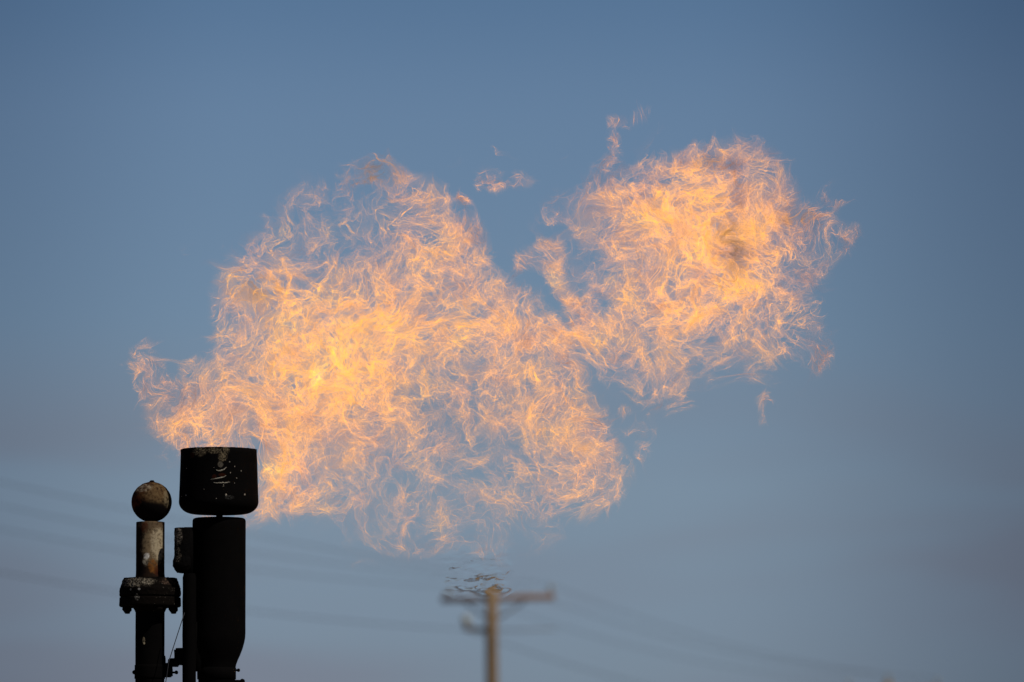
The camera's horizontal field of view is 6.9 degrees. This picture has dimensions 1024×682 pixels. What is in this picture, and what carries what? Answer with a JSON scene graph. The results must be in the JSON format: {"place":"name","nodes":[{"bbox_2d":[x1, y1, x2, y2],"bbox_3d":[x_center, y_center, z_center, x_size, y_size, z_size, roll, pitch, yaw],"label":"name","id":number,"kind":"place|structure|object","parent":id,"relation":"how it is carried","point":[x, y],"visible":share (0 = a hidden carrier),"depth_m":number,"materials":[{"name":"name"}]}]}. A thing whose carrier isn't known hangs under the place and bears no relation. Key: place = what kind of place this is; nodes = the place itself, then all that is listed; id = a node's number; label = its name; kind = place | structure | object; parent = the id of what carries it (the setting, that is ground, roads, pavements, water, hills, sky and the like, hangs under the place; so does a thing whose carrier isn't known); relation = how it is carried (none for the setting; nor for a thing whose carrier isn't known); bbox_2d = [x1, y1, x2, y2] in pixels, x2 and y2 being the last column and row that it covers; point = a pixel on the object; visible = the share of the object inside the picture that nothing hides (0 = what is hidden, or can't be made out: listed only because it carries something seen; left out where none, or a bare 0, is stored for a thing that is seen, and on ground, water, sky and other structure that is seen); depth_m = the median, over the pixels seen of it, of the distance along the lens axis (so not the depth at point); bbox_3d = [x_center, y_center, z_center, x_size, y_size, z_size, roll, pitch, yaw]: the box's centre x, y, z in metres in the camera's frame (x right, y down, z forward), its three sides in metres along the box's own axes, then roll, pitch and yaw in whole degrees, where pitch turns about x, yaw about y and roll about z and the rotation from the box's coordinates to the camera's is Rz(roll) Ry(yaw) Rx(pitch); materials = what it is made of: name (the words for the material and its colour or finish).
{"place":"outdoors","nodes":[
{"label":"outdoors","id":0,"kind":"place"},
{"bbox_2d":[429,539,523,599],"bbox_3d":[-0.175,1.124,42.053,0.468,0.301,0.042,0,-5,0],"label":"heat shimmer","id":1,"kind":"object","parent":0,"point":[461,569],"visible":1,"depth_m":42.06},
{"bbox_2d":[0,0,1023,681],"label":"sky","id":2,"kind":"structure","parent":0,"point":[499,341],"materials":[{"name":"blue"}]},
{"label":"ground","id":3,"kind":"structure","parent":0,"visible":0},
{"bbox_2d":[119,480,181,681],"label":"ball topped standpipe","id":4,"kind":"object","parent":3,"relation":"on","point":[150,593],"visible":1,"depth_m":41.50,"materials":[{"name":"black metal"}]},
{"bbox_2d":[173,447,258,681],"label":"flare stack","id":5,"kind":"object","parent":3,"relation":"on","point":[209,559],"visible":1,"depth_m":41.45,"materials":[{"name":"black metal"}]},
{"bbox_2d":[165,613,184,681],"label":"tie wire","id":6,"kind":"object","parent":5,"relation":"attached to","point":[173,647],"visible":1,"depth_m":41.40,"materials":[{"name":"black metal"}]},
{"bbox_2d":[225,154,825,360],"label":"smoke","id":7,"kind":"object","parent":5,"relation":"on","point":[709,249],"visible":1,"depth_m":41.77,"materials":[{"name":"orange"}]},
{"bbox_2d":[441,585,555,681],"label":"utility pole","id":8,"kind":"object","parent":3,"relation":"on","point":[491,630],"visible":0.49,"depth_m":166.64,"materials":[{"name":"brown wood"}]},
{"bbox_2d":[0,572,631,681],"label":"power line","id":9,"kind":"object","parent":8,"relation":"attached to","point":[337,620],"visible":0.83,"depth_m":160.52,"materials":[{"name":"metal"}]},
{"bbox_2d":[0,528,848,680],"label":"power line","id":10,"kind":"object","parent":8,"relation":"attached to","point":[429,585],"visible":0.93,"depth_m":164.65,"materials":[{"name":"metal"}]},
{"bbox_2d":[0,505,876,673],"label":"power line","id":11,"kind":"object","parent":8,"relation":"attached to","point":[427,573],"visible":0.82,"depth_m":161.69,"materials":[{"name":"metal"}]},
{"bbox_2d":[0,481,934,678],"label":"power line","id":12,"kind":"object","parent":8,"relation":"attached to","point":[427,565],"visible":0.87,"depth_m":158.79,"materials":[{"name":"metal"}]},
{"bbox_2d":[848,674,938,681],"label":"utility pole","id":13,"kind":"object","parent":3,"relation":"on","point":[888,677],"visible":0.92,"depth_m":198.07,"materials":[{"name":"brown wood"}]}
]}

